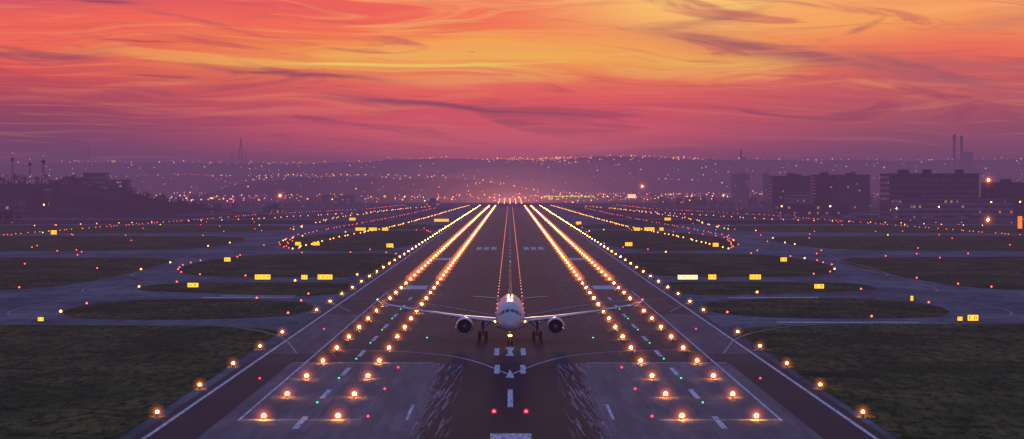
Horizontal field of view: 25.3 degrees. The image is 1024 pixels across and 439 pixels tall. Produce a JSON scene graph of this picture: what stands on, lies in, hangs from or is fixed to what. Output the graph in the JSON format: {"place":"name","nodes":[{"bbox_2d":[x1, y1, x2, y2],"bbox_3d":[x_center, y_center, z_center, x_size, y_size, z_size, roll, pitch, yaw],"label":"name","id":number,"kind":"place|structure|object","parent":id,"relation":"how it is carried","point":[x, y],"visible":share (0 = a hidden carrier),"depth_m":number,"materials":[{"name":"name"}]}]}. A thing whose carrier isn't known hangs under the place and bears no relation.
{"place":"outdoors","nodes":[
{"label":"outdoors","id":0,"kind":"place"},
{"bbox_2d":[0,183,232,215],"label":"grassy hill","id":1,"kind":"structure","parent":0,"point":[108,205],"depth_m":1788.97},
{"bbox_2d":[0,187,51,214],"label":"walls","id":2,"kind":"structure","parent":1,"relation":"on","point":[43,201],"depth_m":1699.69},
{"bbox_2d":[11,153,13,186],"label":"antenna tower","id":3,"kind":"structure","parent":2,"relation":"on","point":[12,159],"depth_m":1708.62,"materials":[{"name":"grey metal"}]},
{"bbox_2d":[0,180,29,186],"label":"roof plant","id":4,"kind":"object","parent":2,"relation":"on","point":[8,185],"visible":1,"depth_m":1707.30,"materials":[{"name":"silver metal"}]},
{"bbox_2d":[0,189,51,213],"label":"windows","id":5,"kind":"structure","parent":2,"relation":"attached to","point":[30,198],"depth_m":1699.54,"materials":[{"name":"grey glass"}]},
{"bbox_2d":[28,163,31,186],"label":"antenna tower","id":6,"kind":"structure","parent":2,"relation":"on","point":[29,164],"depth_m":1708.84,"materials":[{"name":"grey metal"}]},
{"bbox_2d":[41,159,45,188],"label":"antenna tower","id":7,"kind":"structure","parent":2,"relation":"on","point":[43,161],"depth_m":1703.67,"materials":[{"name":"grey metal"}]},
{"bbox_2d":[82,173,109,186],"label":"walls","id":8,"kind":"structure","parent":1,"relation":"on","point":[102,182],"depth_m":1989.41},
{"bbox_2d":[83,175,108,185],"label":"windows","id":9,"kind":"structure","parent":8,"relation":"attached to","point":[96,179],"depth_m":1989.33,"materials":[{"name":"grey glass"}]},
{"bbox_2d":[108,180,130,191],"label":"walls","id":10,"kind":"structure","parent":1,"relation":"on","point":[129,184],"depth_m":1989.52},
{"bbox_2d":[108,180,127,190],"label":"windows","id":11,"kind":"structure","parent":10,"relation":"attached to","point":[120,185],"depth_m":1989.38,"materials":[{"name":"grey glass"}]},
{"bbox_2d":[186,177,571,197],"bbox_3d":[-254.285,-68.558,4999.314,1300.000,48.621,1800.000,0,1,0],"label":"wooded hill","id":12,"kind":"structure","parent":0,"point":[400,187],"depth_m":4375.18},
{"bbox_2d":[0,156,1023,187],"bbox_3d":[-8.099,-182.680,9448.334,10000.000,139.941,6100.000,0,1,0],"label":"distant hills","id":13,"kind":"structure","parent":0,"point":[517,173],"depth_m":7323.38,"materials":[{"name":"purple"}]},
{"bbox_2d":[238,139,243,164],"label":"lattice mast","id":14,"kind":"object","parent":13,"relation":"on","point":[240,154],"visible":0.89,"depth_m":7893.04,"materials":[{"name":"grey metal"}]},
{"bbox_2d":[738,150,745,159],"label":"hilltop church","id":15,"kind":"structure","parent":13,"relation":"on","point":[742,158],"depth_m":8991.30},
{"bbox_2d":[0,195,1023,223],"bbox_3d":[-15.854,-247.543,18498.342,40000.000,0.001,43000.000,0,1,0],"label":"ground","id":16,"kind":"structure","parent":0,"point":[598,202],"depth_m":1916.49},
{"bbox_2d":[0,198,25,216],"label":"walls","id":17,"kind":"structure","parent":16,"relation":"on","point":[15,204],"depth_m":1639.75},
{"bbox_2d":[0,200,24,214],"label":"windows","id":18,"kind":"structure","parent":17,"relation":"attached to","point":[10,201],"depth_m":1639.68,"materials":[{"name":"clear glass"}]},
{"bbox_2d":[187,195,220,199],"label":"walls","id":19,"kind":"structure","parent":16,"relation":"on","point":[219,197],"depth_m":3524.71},
{"bbox_2d":[187,195,220,199],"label":"windows","id":20,"kind":"structure","parent":19,"relation":"attached to","point":[203,196],"depth_m":3524.61,"materials":[{"name":"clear glass"}]},
{"bbox_2d":[192,200,216,204],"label":"walls","id":21,"kind":"structure","parent":16,"relation":"on","point":[206,201],"depth_m":2623.21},
{"bbox_2d":[193,201,215,204],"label":"windows","id":22,"kind":"structure","parent":21,"relation":"attached to","point":[205,201],"depth_m":2623.30,"materials":[{"name":"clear glass"}]},
{"bbox_2d":[256,212,266,215],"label":"service truck","id":23,"kind":"object","parent":16,"relation":"on","point":[261,213],"visible":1,"depth_m":1698.80,"materials":[{"name":"grey metal"}]},
{"bbox_2d":[263,204,283,214],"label":"airport pavilion","id":24,"kind":"structure","parent":16,"relation":"on","point":[271,210],"depth_m":1759.89,"materials":[{"name":"silver metal"}]},
{"bbox_2d":[263,209,282,212],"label":"windows","id":25,"kind":"structure","parent":24,"relation":"in","point":[265,210],"depth_m":1760.06,"materials":[{"name":"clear glass"}]},
{"bbox_2d":[306,197,321,201],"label":"walls","id":26,"kind":"structure","parent":16,"relation":"on","point":[315,200],"depth_m":3130.21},
{"bbox_2d":[322,195,354,203],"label":"walls","id":27,"kind":"structure","parent":16,"relation":"on","point":[336,200],"depth_m":2847.85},
{"bbox_2d":[322,196,353,202],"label":"windows","id":28,"kind":"structure","parent":27,"relation":"attached to","point":[338,199],"depth_m":2847.73,"materials":[{"name":"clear glass"}]},
{"bbox_2d":[343,194,373,199],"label":"walls","id":29,"kind":"structure","parent":16,"relation":"on","point":[360,196],"depth_m":3720.56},
{"bbox_2d":[375,195,397,200],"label":"walls","id":30,"kind":"structure","parent":16,"relation":"on","point":[385,197],"depth_m":3438.83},
{"bbox_2d":[375,194,397,199],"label":"windows","id":31,"kind":"structure","parent":30,"relation":"attached to","point":[395,195],"depth_m":3438.73,"materials":[{"name":"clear glass"}]},
{"bbox_2d":[426,197,439,206],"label":"airport pavilion","id":32,"kind":"structure","parent":16,"relation":"on","point":[432,202],"depth_m":2449.89,"materials":[{"name":"silver metal"}]},
{"bbox_2d":[0,173,879,224],"bbox_3d":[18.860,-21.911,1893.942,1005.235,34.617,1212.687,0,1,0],"label":"tree mass","id":33,"kind":"object","parent":16,"relation":"on","point":[165,202],"visible":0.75,"depth_m":1863.41,"materials":[{"name":"green plant"}]},
{"bbox_2d":[132,205,887,438],"bbox_3d":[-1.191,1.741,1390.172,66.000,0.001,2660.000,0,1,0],"label":"runway","id":34,"kind":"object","parent":16,"relation":"on","point":[450,396],"visible":1,"depth_m":275.85,"materials":[{"name":"asphalt"}]},
{"bbox_2d":[258,328,760,417],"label":"red inset light","id":35,"kind":"object","parent":34,"relation":"on","point":[399,368],"visible":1,"depth_m":260.12,"materials":[{"name":"grey metal"}]},
{"bbox_2d":[155,206,864,416],"bbox_3d":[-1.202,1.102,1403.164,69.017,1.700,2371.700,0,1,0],"label":"runway edge light","id":36,"kind":"object","parent":34,"relation":"on","point":[786,365],"visible":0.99,"depth_m":308.21,"materials":[{"name":"orange metal"}]},
{"bbox_2d":[410,205,609,280],"bbox_3d":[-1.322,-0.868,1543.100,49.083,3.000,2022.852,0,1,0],"label":"runway light","id":37,"kind":"object","parent":34,"relation":"on","point":[541,228],"visible":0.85,"depth_m":714.51,"materials":[{"name":"glass"}]},
{"bbox_2d":[377,262,642,344],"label":"airliner","id":38,"kind":"object","parent":34,"relation":"on","point":[509,318],"visible":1,"depth_m":321.87,"materials":[{"name":"white paint"}]},
{"bbox_2d":[496,307,523,321],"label":"windows and doors","id":39,"kind":"structure","parent":38,"relation":"in","point":[507,310],"depth_m":313.41,"materials":[{"name":"black glass"}]},
{"bbox_2d":[315,308,704,403],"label":"green inset light","id":40,"kind":"object","parent":34,"relation":"on","point":[592,338],"visible":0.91,"depth_m":289.91,"materials":[{"name":"grey metal"}]},
{"bbox_2d":[262,282,758,419],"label":"runway light","id":41,"kind":"object","parent":34,"relation":"on","point":[640,362],"visible":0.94,"depth_m":283.31,"materials":[{"name":"orange metal"}]},
{"bbox_2d":[496,208,524,312],"bbox_3d":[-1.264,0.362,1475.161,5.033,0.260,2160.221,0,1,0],"label":"centreline light","id":42,"kind":"object","parent":34,"relation":"on","point":[502,256],"visible":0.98,"depth_m":747.66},
{"bbox_2d":[142,206,918,438],"bbox_3d":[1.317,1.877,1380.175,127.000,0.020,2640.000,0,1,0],"label":"runway markings","id":43,"kind":"object","parent":34,"relation":"on","point":[300,422],"visible":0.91,"depth_m":285.08,"materials":[{"name":"white paint"}]},
{"bbox_2d":[0,205,1023,438],"bbox_3d":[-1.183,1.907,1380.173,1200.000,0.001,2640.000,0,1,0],"label":"taxiway","id":44,"kind":"structure","parent":16,"relation":"on","point":[126,287],"depth_m":528.12,"materials":[{"name":"asphalt"}]},
{"bbox_2d":[0,257,173,289],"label":"grass verge","id":45,"kind":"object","parent":44,"relation":"on","point":[32,272],"depth_m":603.09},
{"bbox_2d":[0,236,243,250],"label":"grass verge","id":46,"kind":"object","parent":44,"relation":"on","point":[62,243],"depth_m":892.25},
{"bbox_2d":[0,325,276,438],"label":"grass verge","id":47,"kind":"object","parent":44,"relation":"on","point":[87,381],"depth_m":271.14,"materials":[{"name":"plant"}]},
{"bbox_2d":[0,225,292,232],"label":"grass verge","id":48,"kind":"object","parent":44,"relation":"on","point":[110,228],"depth_m":1187.47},
{"bbox_2d":[63,299,313,318],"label":"grass verge","id":49,"kind":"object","parent":44,"relation":"on","point":[191,309],"depth_m":407.46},
{"bbox_2d":[138,282,354,295],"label":"grass verge","id":50,"kind":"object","parent":44,"relation":"on","point":[289,288],"depth_m":491.10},
{"bbox_2d":[187,283,198,288],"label":"airfield guidance sign","id":51,"kind":"object","parent":50,"relation":"on","point":[192,285],"visible":1,"depth_m":490.16,"materials":[{"name":"yellow metal"}]},
{"bbox_2d":[255,274,270,280],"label":"airfield guidance sign","id":52,"kind":"object","parent":44,"relation":"on","point":[262,277],"visible":1,"depth_m":531.17,"materials":[{"name":"yellow metal"}]},
{"bbox_2d":[180,253,398,276],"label":"grass verge","id":53,"kind":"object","parent":44,"relation":"on","point":[315,264],"depth_m":633.51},
{"bbox_2d":[224,257,230,261],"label":"airfield guidance sign","id":54,"kind":"object","parent":53,"relation":"on","point":[227,259],"visible":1,"depth_m":658.13,"materials":[{"name":"yellow metal"}]},
{"bbox_2d":[301,275,307,280],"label":"airfield guidance sign","id":55,"kind":"object","parent":44,"relation":"on","point":[304,277],"visible":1,"depth_m":531.17,"materials":[{"name":"yellow metal"}]},
{"bbox_2d":[317,274,332,280],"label":"airfield guidance sign","id":56,"kind":"object","parent":44,"relation":"on","point":[324,276],"visible":1,"depth_m":531.18,"materials":[{"name":"yellow metal"}]},
{"bbox_2d":[279,230,431,250],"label":"grass verge","id":57,"kind":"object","parent":44,"relation":"on","point":[366,241],"depth_m":925.11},
{"bbox_2d":[355,227,365,230],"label":"airfield guidance sign","id":58,"kind":"object","parent":57,"relation":"on","point":[360,228],"visible":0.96,"depth_m":1116.09,"materials":[{"name":"yellow metal"}]},
{"bbox_2d":[341,225,443,228],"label":"grass verge","id":59,"kind":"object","parent":44,"relation":"on","point":[403,226],"depth_m":1246.39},
{"bbox_2d":[434,219,448,221],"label":"airfield guidance sign","id":60,"kind":"object","parent":44,"relation":"on","point":[441,220],"visible":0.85,"depth_m":1400.08,"materials":[{"name":"yellow metal"}]},
{"bbox_2d":[3,205,1011,318],"bbox_3d":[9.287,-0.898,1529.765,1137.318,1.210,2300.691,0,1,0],"label":"taxiway red light","id":61,"kind":"object","parent":44,"relation":"on","point":[445,225],"visible":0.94,"depth_m":798.57,"materials":[{"name":"glass"}]},
{"bbox_2d":[34,205,982,313],"bbox_3d":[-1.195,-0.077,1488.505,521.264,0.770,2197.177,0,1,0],"label":"taxiway amber light","id":62,"kind":"object","parent":44,"relation":"on","point":[60,311],"visible":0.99,"depth_m":1234.10,"materials":[{"name":"glass"}]},
{"bbox_2d":[7,230,1020,352],"bbox_3d":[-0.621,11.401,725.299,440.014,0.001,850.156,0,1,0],"label":"taxiway centreline","id":63,"kind":"object","parent":44,"relation":"on","point":[295,351],"visible":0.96,"depth_m":428.11,"materials":[{"name":"beige paint"}]},
{"bbox_2d":[575,224,676,228],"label":"grass verge","id":64,"kind":"object","parent":44,"relation":"on","point":[616,226],"depth_m":1246.39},
{"bbox_2d":[587,230,737,250],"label":"grass verge","id":65,"kind":"object","parent":44,"relation":"on","point":[652,240],"depth_m":925.11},
{"bbox_2d":[644,227,654,230],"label":"airfield guidance sign","id":66,"kind":"object","parent":65,"relation":"on","point":[649,228],"visible":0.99,"depth_m":1116.20,"materials":[{"name":"yellow metal"}]},
{"bbox_2d":[677,275,697,280],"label":"airfield guidance sign","id":67,"kind":"object","parent":44,"relation":"on","point":[687,277],"visible":1,"depth_m":531.25,"materials":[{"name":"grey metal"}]},
{"bbox_2d":[708,274,715,279],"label":"airfield guidance sign","id":68,"kind":"object","parent":44,"relation":"on","point":[711,276],"visible":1,"depth_m":531.25,"materials":[{"name":"yellow metal"}]},
{"bbox_2d":[620,253,834,276],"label":"grass verge","id":69,"kind":"object","parent":44,"relation":"on","point":[706,264],"depth_m":633.51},
{"bbox_2d":[780,257,786,261],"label":"airfield guidance sign","id":70,"kind":"object","parent":69,"relation":"on","point":[783,259],"visible":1,"depth_m":658.27,"materials":[{"name":"yellow metal"}]},
{"bbox_2d":[749,274,760,280],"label":"airfield guidance sign","id":71,"kind":"object","parent":44,"relation":"on","point":[754,276],"visible":1,"depth_m":531.26,"materials":[{"name":"yellow metal"}]},
{"bbox_2d":[663,281,875,294],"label":"grass verge","id":72,"kind":"object","parent":44,"relation":"on","point":[716,288],"depth_m":495.94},
{"bbox_2d":[814,284,823,289],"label":"airfield guidance sign","id":73,"kind":"object","parent":72,"relation":"on","point":[818,286],"visible":1,"depth_m":484.27,"materials":[{"name":"yellow metal"}]},
{"bbox_2d":[703,298,948,317],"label":"grass verge","id":74,"kind":"object","parent":44,"relation":"on","point":[821,308],"depth_m":410.79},
{"bbox_2d":[724,225,1023,232],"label":"grass verge","id":75,"kind":"object","parent":44,"relation":"on","point":[906,228],"depth_m":1187.47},
{"bbox_2d":[987,179,989,231],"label":"street lamp","id":76,"kind":"object","parent":75,"relation":"on","point":[987,209],"visible":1,"depth_m":1105.16,"materials":[{"name":"silver metal"}]},
{"bbox_2d":[1017,215,1022,231],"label":"roadside totem sign","id":77,"kind":"object","parent":75,"relation":"on","point":[1019,223],"visible":1,"depth_m":1098.24,"materials":[{"name":"orange metal"}]},
{"bbox_2d":[739,323,1023,438],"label":"grass verge","id":78,"kind":"object","parent":44,"relation":"on","point":[932,381],"depth_m":272.61,"materials":[{"name":"plant"}]},
{"bbox_2d":[772,235,1023,250],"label":"grass verge","id":79,"kind":"object","parent":44,"relation":"on","point":[977,243],"depth_m":892.25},
{"bbox_2d":[841,257,1023,289],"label":"grass verge","id":80,"kind":"object","parent":44,"relation":"on","point":[996,272],"depth_m":603.09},
{"bbox_2d":[967,314,978,322],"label":"airfield guidance sign","id":81,"kind":"object","parent":44,"relation":"on","point":[972,317],"visible":1,"depth_m":368.30,"materials":[{"name":"yellow metal"}]},
{"bbox_2d":[2,154,1021,202],"bbox_3d":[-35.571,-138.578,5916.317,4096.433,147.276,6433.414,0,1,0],"label":"city lights","id":82,"kind":"object","parent":16,"relation":"on","point":[491,178],"visible":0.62,"depth_m":6308.59},
{"bbox_2d":[543,196,594,199],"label":"illuminated gantry","id":83,"kind":"object","parent":16,"relation":"on","point":[569,196],"visible":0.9,"depth_m":3699.25,"materials":[{"name":"silver metal"}]},
{"bbox_2d":[627,194,635,201],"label":"floodlit billboard","id":84,"kind":"object","parent":16,"relation":"on","point":[629,196],"visible":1,"depth_m":3099.76,"materials":[{"name":"silver metal"}]},
{"bbox_2d":[730,173,749,200],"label":"office tower","id":85,"kind":"structure","parent":16,"relation":"on","point":[740,187],"depth_m":3349.97,"materials":[{"name":"grey concrete"}]},
{"bbox_2d":[730,175,748,200],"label":"windows","id":86,"kind":"structure","parent":85,"relation":"in","point":[730,175],"depth_m":3349.81,"materials":[{"name":"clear glass"}]},
{"bbox_2d":[750,194,760,199],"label":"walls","id":87,"kind":"structure","parent":16,"relation":"on","point":[756,195],"depth_m":3586.09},
{"bbox_2d":[762,172,769,200],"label":"office tower","id":88,"kind":"structure","parent":16,"relation":"on","point":[765,185],"depth_m":3350.10,"materials":[{"name":"grey concrete"}]},
{"bbox_2d":[762,175,768,200],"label":"windows","id":89,"kind":"structure","parent":88,"relation":"in","point":[762,175],"depth_m":3349.81,"materials":[{"name":"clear glass"}]},
{"bbox_2d":[769,176,810,211],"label":"walls","id":90,"kind":"structure","parent":16,"relation":"on","point":[786,177],"depth_m":1925.00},
{"bbox_2d":[769,177,810,211],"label":"windows","id":91,"kind":"structure","parent":90,"relation":"attached to","point":[784,187],"depth_m":1924.85,"materials":[{"name":"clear glass"}]},
{"bbox_2d":[787,173,800,175],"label":"roof plant","id":92,"kind":"object","parent":90,"relation":"on","point":[791,174],"visible":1,"depth_m":1935.31,"materials":[{"name":"silver metal"}]},
{"bbox_2d":[783,191,810,203],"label":"walls","id":93,"kind":"structure","parent":16,"relation":"on","point":[788,195],"depth_m":1900.15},
{"bbox_2d":[784,192,810,203],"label":"windows","id":94,"kind":"structure","parent":93,"relation":"attached to","point":[800,193],"depth_m":1900.04,"materials":[{"name":"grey glass"}]},
{"bbox_2d":[775,197,848,215],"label":"terminal concourse","id":95,"kind":"structure","parent":16,"relation":"on","point":[818,207],"depth_m":1700.24,"materials":[{"name":"silver metal"}]},
{"bbox_2d":[775,205,848,213],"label":"windows","id":96,"kind":"structure","parent":95,"relation":"in","point":[804,206],"depth_m":1700.09,"materials":[{"name":"grey glass"}]},
{"bbox_2d":[811,175,836,203],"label":"walls","id":97,"kind":"structure","parent":16,"relation":"on","point":[822,188],"depth_m":1930.09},
{"bbox_2d":[811,176,836,203],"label":"windows","id":98,"kind":"structure","parent":97,"relation":"attached to","point":[825,183],"depth_m":1929.97,"materials":[{"name":"grey glass"}]},
{"bbox_2d":[821,215,832,219],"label":"service truck","id":99,"kind":"object","parent":16,"relation":"on","point":[824,217],"visible":1,"depth_m":1479.42,"materials":[{"name":"grey metal"}]},
{"bbox_2d":[843,215,854,219],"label":"service truck","id":100,"kind":"object","parent":16,"relation":"on","point":[846,217],"visible":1,"depth_m":1489.20,"materials":[{"name":"grey metal"}]},
{"bbox_2d":[837,175,869,211],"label":"walls","id":101,"kind":"structure","parent":16,"relation":"on","point":[844,178],"depth_m":1925.12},
{"bbox_2d":[837,175,869,211],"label":"windows","id":102,"kind":"structure","parent":101,"relation":"attached to","point":[858,193],"depth_m":1924.94,"materials":[{"name":"grey glass"}]},
{"bbox_2d":[880,173,978,217],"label":"walls","id":103,"kind":"structure","parent":16,"relation":"on","point":[898,189],"depth_m":1560.10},
{"bbox_2d":[880,174,978,216],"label":"windows","id":104,"kind":"structure","parent":103,"relation":"attached to","point":[951,192],"depth_m":1559.98,"materials":[{"name":"black glass"}]},
{"bbox_2d":[898,166,963,172],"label":"roof plant","id":105,"kind":"object","parent":103,"relation":"on","point":[929,171],"visible":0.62,"depth_m":1579.46,"materials":[{"name":"silver metal"}]},
{"bbox_2d":[890,193,1012,219],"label":"terminal concourse","id":106,"kind":"structure","parent":16,"relation":"on","point":[913,206],"depth_m":1500.29,"materials":[{"name":"silver metal"}]},
{"bbox_2d":[891,199,1012,217],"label":"windows","id":107,"kind":"structure","parent":106,"relation":"in","point":[906,200],"depth_m":1500.32,"materials":[{"name":"black glass"}]},
{"bbox_2d":[956,216,968,220],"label":"service truck","id":108,"kind":"object","parent":16,"relation":"on","point":[958,218],"visible":1,"depth_m":1439.28,"materials":[{"name":"grey metal"}]},
{"bbox_2d":[981,182,1023,217],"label":"walls","id":109,"kind":"structure","parent":16,"relation":"on","point":[995,189],"depth_m":1560.23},
{"bbox_2d":[981,183,1023,215],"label":"windows","id":110,"kind":"structure","parent":109,"relation":"attached to","point":[1003,193],"depth_m":1560.13,"materials":[{"name":"grey glass"}]},
{"bbox_2d":[0,175,1023,194],"bbox_3d":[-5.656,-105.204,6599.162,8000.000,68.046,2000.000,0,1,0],"label":"rolling hills","id":111,"kind":"structure","parent":0,"point":[168,185],"depth_m":5977.09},
{"bbox_2d":[952,135,955,172],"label":"power station chimney","id":112,"kind":"object","parent":111,"relation":"on","point":[954,152],"visible":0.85,"depth_m":5996.02,"materials":[{"name":"concrete"}]},
{"bbox_2d":[959,136,963,168],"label":"power station chimney","id":113,"kind":"object","parent":111,"relation":"on","point":[961,159],"visible":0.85,"depth_m":5995.54,"materials":[{"name":"concrete"}]},
{"bbox_2d":[963,151,972,172],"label":"power station","id":114,"kind":"object","parent":111,"relation":"on","point":[967,162],"visible":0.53,"depth_m":5999.56,"materials":[{"name":"metal"}]},
{"bbox_2d":[963,153,972,172],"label":"windows","id":115,"kind":"structure","parent":114,"relation":"in","point":[966,157],"depth_m":5999.45,"materials":[{"name":"grey glass"}]},
{"bbox_2d":[0,0,1023,163],"label":"sky","id":116,"kind":"structure","parent":0,"point":[296,81],"materials":[{"name":"orange"}]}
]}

